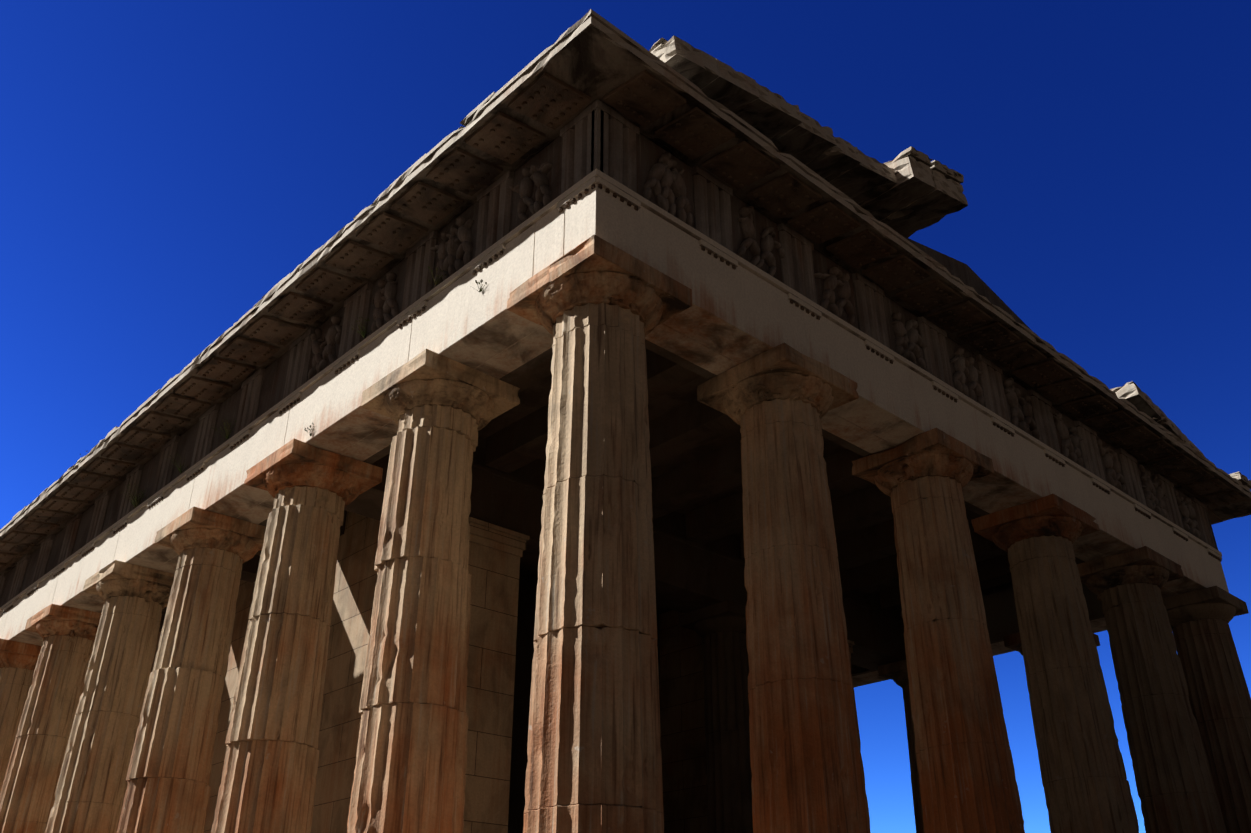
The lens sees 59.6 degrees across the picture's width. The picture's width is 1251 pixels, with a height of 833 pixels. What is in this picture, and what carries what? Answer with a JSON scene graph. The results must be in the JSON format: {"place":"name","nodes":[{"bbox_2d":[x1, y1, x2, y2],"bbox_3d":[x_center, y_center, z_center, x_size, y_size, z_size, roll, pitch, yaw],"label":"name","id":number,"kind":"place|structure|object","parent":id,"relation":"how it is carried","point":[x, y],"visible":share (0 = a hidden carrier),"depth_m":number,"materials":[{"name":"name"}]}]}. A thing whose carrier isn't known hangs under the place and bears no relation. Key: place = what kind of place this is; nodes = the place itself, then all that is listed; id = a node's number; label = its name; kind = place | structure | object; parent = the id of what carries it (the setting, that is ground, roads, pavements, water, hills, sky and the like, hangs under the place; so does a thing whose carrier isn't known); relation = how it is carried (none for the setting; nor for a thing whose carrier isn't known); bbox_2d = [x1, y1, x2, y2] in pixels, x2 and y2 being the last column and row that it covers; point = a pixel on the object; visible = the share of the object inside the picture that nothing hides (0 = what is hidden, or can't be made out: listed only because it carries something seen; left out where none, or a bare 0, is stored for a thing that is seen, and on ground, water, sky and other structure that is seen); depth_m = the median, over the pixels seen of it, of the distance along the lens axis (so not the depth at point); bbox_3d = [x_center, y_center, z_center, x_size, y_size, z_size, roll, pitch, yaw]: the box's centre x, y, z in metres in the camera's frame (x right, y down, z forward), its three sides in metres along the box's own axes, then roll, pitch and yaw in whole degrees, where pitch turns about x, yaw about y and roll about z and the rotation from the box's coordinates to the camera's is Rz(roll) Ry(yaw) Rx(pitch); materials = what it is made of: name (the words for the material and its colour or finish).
{"place":"outdoors","nodes":[
{"label":"outdoors","id":0,"kind":"place"},
{"bbox_2d":[508,573,661,832],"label":"cella cross walls","id":1,"kind":"structure","parent":0,"point":[525,641],"depth_m":18.66,"materials":[{"name":"beige stone"}]},
{"bbox_2d":[0,0,1250,832],"label":"sky","id":2,"kind":"structure","parent":0,"point":[165,164],"materials":[{"name":"blue"}]},
{"bbox_2d":[463,517,854,832],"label":"anta pillar","id":3,"kind":"structure","parent":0,"point":[495,553],"depth_m":13.53,"materials":[{"name":"beige stone"}]},
{"bbox_2d":[878,659,908,687],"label":"column capital","id":4,"kind":"object","parent":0,"point":[896,672],"visible":0.23,"depth_m":20.14,"materials":[{"name":"beige stone"}]},
{"bbox_2d":[1003,632,1099,655],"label":"column capital","id":5,"kind":"object","parent":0,"point":[1012,641],"visible":0.02,"depth_m":18.61,"materials":[{"name":"beige stone"}]},
{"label":"temple base steps","id":6,"kind":"object","parent":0,"visible":0},
{"bbox_2d":[0,667,33,791],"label":"column shaft","id":7,"kind":"object","parent":6,"relation":"on","point":[15,684],"visible":0.6,"depth_m":18.68,"materials":[{"name":"beige stone"}]},
{"bbox_2d":[0,638,41,670],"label":"column capital","id":8,"kind":"object","parent":7,"relation":"on","point":[14,654],"visible":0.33,"depth_m":18.90,"materials":[{"name":"brown stone"}]},
{"bbox_2d":[0,635,93,832],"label":"column shaft","id":9,"kind":"object","parent":6,"relation":"on","point":[30,782],"visible":0.79,"depth_m":16.57,"materials":[{"name":"beige stone"}]},
{"bbox_2d":[25,604,101,641],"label":"column capital","id":10,"kind":"object","parent":9,"relation":"on","point":[53,620],"visible":0.52,"depth_m":17.26,"materials":[{"name":"beige stone"}]},
{"bbox_2d":[45,596,161,832],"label":"column shaft","id":11,"kind":"object","parent":6,"relation":"on","point":[91,788],"visible":0.9,"depth_m":14.83,"materials":[{"name":"beige stone"}]},
{"bbox_2d":[83,560,174,608],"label":"column capital","id":12,"kind":"object","parent":11,"relation":"on","point":[115,578],"visible":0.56,"depth_m":15.63,"materials":[{"name":"beige stone"}]},
{"bbox_2d":[117,547,242,832],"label":"column shaft","id":13,"kind":"object","parent":6,"relation":"on","point":[168,790],"visible":1,"depth_m":13.05,"materials":[{"name":"beige stone"}]},
{"bbox_2d":[155,507,265,562],"bbox_3d":[-5.409,1.694,14.351,1.145,0.421,1.145,24,-36,-37],"label":"column capital","id":14,"kind":"object","parent":13,"relation":"on","point":[193,527],"visible":0.62,"depth_m":13.98,"materials":[{"name":"beige stone"}]},
{"bbox_2d":[211,486,344,832],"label":"column shaft","id":15,"kind":"object","parent":6,"relation":"on","point":[269,774],"visible":1,"depth_m":11.28,"materials":[{"name":"beige stone"}]},
{"bbox_2d":[244,438,382,506],"bbox_3d":[-3.643,0.793,12.696,1.145,0.400,1.145,24,-36,-37],"label":"column capital","id":16,"kind":"object","parent":15,"relation":"on","point":[294,462],"visible":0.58,"depth_m":12.34,"materials":[{"name":"beige stone"}]},
{"bbox_2d":[347,404,477,832],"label":"column shaft","id":17,"kind":"object","parent":6,"relation":"on","point":[410,766],"visible":1,"depth_m":9.57,"materials":[{"name":"beige stone"}]},
{"bbox_2d":[361,349,519,430],"bbox_3d":[-1.876,-0.099,11.036,1.145,0.398,1.144,24,-36,-37],"label":"column capital","id":18,"kind":"object","parent":17,"relation":"on","point":[427,377],"visible":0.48,"depth_m":10.68,"materials":[{"name":"beige stone"}]},
{"bbox_2d":[0,184,1228,686],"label":"architrave blocks","id":19,"kind":"structure","parent":18,"relation":"on","point":[730,318],"depth_m":11.84,"materials":[{"name":"beige stone"}]},
{"bbox_2d":[80,266,486,507],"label":"plant tufts on ledges","id":20,"kind":"object","parent":19,"relation":"on","point":[135,502],"visible":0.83,"depth_m":13.91,"materials":[{"name":"plant"}]},
{"bbox_2d":[0,133,1200,617],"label":"metopes","id":21,"kind":"object","parent":19,"relation":"on","point":[648,153],"visible":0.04,"depth_m":12.72,"materials":[{"name":"stone"}]},
{"bbox_2d":[308,152,1201,538],"bbox_3d":[2.877,0.547,15.357,13.529,0.792,5.278,24,-36,-37],"label":"frieze metope sculpture","id":22,"kind":"object","parent":21,"relation":"attached to","point":[662,184],"visible":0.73,"depth_m":11.80,"materials":[{"name":"stone"}]},
{"bbox_2d":[0,99,1217,601],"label":"triglyphs","id":23,"kind":"object","parent":19,"relation":"on","point":[598,135],"visible":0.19,"depth_m":12.18,"materials":[{"name":"stone"}]},
{"bbox_2d":[0,9,1250,574],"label":"cornice","id":24,"kind":"structure","parent":23,"relation":"on","point":[594,55],"depth_m":11.31,"materials":[{"name":"stone"}]},
{"bbox_2d":[0,28,1246,529],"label":"roof tiles","id":25,"kind":"object","parent":24,"relation":"on","point":[466,120],"visible":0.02,"depth_m":11.13,"materials":[{"name":"stone"}]},
{"bbox_2d":[0,70,1246,571],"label":"cornice mutules","id":26,"kind":"object","parent":24,"relation":"attached to","point":[734,164],"visible":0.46,"depth_m":12.06,"materials":[{"name":"stone"}]},
{"bbox_2d":[903,236,1030,329],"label":"pediment","id":27,"kind":"structure","parent":24,"relation":"on","point":[966,274],"depth_m":14.55,"materials":[{"name":"beige stone"}]},
{"bbox_2d":[0,168,1221,611],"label":"taenia molding","id":28,"kind":"structure","parent":19,"relation":"attached to","point":[646,204],"depth_m":11.85,"materials":[{"name":"beige stone"}]},
{"bbox_2d":[3,176,1221,610],"bbox_3d":[-6.128,5.556,23.570,13.469,0.061,31.550,24,-36,-37],"label":"regulae","id":29,"kind":"object","parent":19,"relation":"attached to","point":[633,202],"visible":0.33,"depth_m":11.76,"materials":[{"name":"beige stone"}]},
{"bbox_2d":[0,78,1237,612],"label":"cornice guttae","id":30,"kind":"object","parent":19,"relation":"on","point":[508,138],"visible":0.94,"depth_m":12.36,"materials":[{"name":"stone"}]},
{"bbox_2d":[151,511,706,832],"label":"cella walls","id":31,"kind":"structure","parent":6,"relation":"on","point":[683,745],"depth_m":16.99,"materials":[{"name":"beige stone"}]},
{"bbox_2d":[159,349,1076,631],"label":"ceiling beams","id":32,"kind":"structure","parent":31,"relation":"attached to","point":[867,561],"depth_m":15.56,"materials":[{"name":"brown stone"}]},
{"bbox_2d":[478,348,893,613],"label":"ceiling beams","id":33,"kind":"structure","parent":32,"relation":"on","point":[534,397],"depth_m":14.63,"materials":[{"name":"brown stone"}]},
{"bbox_2d":[344,436,905,669],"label":"inner entablature","id":34,"kind":"structure","parent":31,"relation":"on","point":[690,575],"depth_m":16.77,"materials":[{"name":"stone"}]},
{"bbox_2d":[523,302,663,832],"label":"column shaft","id":35,"kind":"object","parent":6,"relation":"on","point":[594,764],"visible":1,"depth_m":7.89,"materials":[{"name":"beige stone"}]},
{"bbox_2d":[507,234,691,335],"bbox_3d":[-0.228,-0.919,9.481,1.145,0.425,1.145,24,-36,-37],"label":"column capital","id":36,"kind":"object","parent":35,"relation":"on","point":[594,269],"visible":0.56,"depth_m":9.13,"materials":[{"name":"beige stone"}]},
{"bbox_2d":[704,631,752,832],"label":"column shaft","id":37,"kind":"object","parent":6,"relation":"on","point":[728,762],"visible":0.83,"depth_m":16.46,"materials":[{"name":"beige stone"}]},
{"bbox_2d":[679,600,745,638],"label":"column capital","id":38,"kind":"object","parent":37,"relation":"on","point":[727,616],"visible":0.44,"depth_m":17.17,"materials":[{"name":"brown stone"}]},
{"bbox_2d":[740,398,869,832],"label":"column shaft","id":39,"kind":"object","parent":6,"relation":"on","point":[807,769],"visible":1,"depth_m":9.45,"materials":[{"name":"brown stone"}]},
{"bbox_2d":[697,343,858,424],"bbox_3d":[1.530,-0.149,10.939,1.145,0.417,1.145,24,-36,-37],"label":"column capital","id":40,"kind":"object","parent":39,"relation":"on","point":[783,371],"visible":0.79,"depth_m":10.59,"materials":[{"name":"beige stone"}]},
{"bbox_2d":[902,684,923,832],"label":"column shaft","id":41,"kind":"object","parent":6,"relation":"on","point":[918,809],"visible":0.21,"depth_m":19.46,"materials":[{"name":"beige stone"}]},
{"bbox_2d":[890,476,1024,832],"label":"column shaft","id":42,"kind":"object","parent":6,"relation":"on","point":[967,777],"visible":1,"depth_m":11.12,"materials":[{"name":"beige stone"}]},
{"bbox_2d":[852,428,993,496],"bbox_3d":[3.415,0.675,12.502,1.145,0.405,1.145,24,-36,-37],"label":"column capital","id":43,"kind":"object","parent":42,"relation":"on","point":[935,452],"visible":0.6,"depth_m":12.15,"materials":[{"name":"beige stone"}]},
{"bbox_2d":[1008,535,1138,832],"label":"column shaft","id":44,"kind":"object","parent":6,"relation":"on","point":[1085,783],"visible":1,"depth_m":12.77,"materials":[{"name":"beige stone"}]},
{"bbox_2d":[971,494,1099,552],"bbox_3d":[5.293,1.502,14.070,1.145,0.395,1.160,24,-36,-37],"label":"column capital","id":45,"kind":"object","parent":44,"relation":"on","point":[1048,515],"visible":0.69,"depth_m":13.71,"materials":[{"name":"brown stone"}]},
{"bbox_2d":[1100,583,1226,832],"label":"column shaft","id":46,"kind":"object","parent":6,"relation":"on","point":[1176,791],"visible":1,"depth_m":14.41,"materials":[{"name":"beige stone"}]},
{"bbox_2d":[1077,546,1183,600],"bbox_3d":[7.183,2.349,15.614,1.145,0.442,1.145,24,-36,-37],"label":"column capital","id":47,"kind":"object","parent":46,"relation":"on","point":[1143,564],"visible":0.75,"depth_m":15.26,"materials":[{"name":"brown stone"}]},
{"bbox_2d":[1172,619,1250,832],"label":"column shaft","id":48,"kind":"object","parent":6,"relation":"on","point":[1219,698],"visible":0.9,"depth_m":16.09,"materials":[{"name":"beige stone"}]},
{"bbox_2d":[1163,586,1248,629],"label":"column capital","id":49,"kind":"object","parent":48,"relation":"on","point":[1214,602],"visible":0.58,"depth_m":16.68,"materials":[{"name":"brown stone"}]},
{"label":"roof tiles","id":50,"kind":"object","parent":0,"visible":0},
{"bbox_2d":[649,35,1250,489],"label":"raking cornice","id":51,"kind":"structure","parent":50,"relation":"on","point":[909,191],"depth_m":11.99,"materials":[{"name":"beige stone"}]}
]}

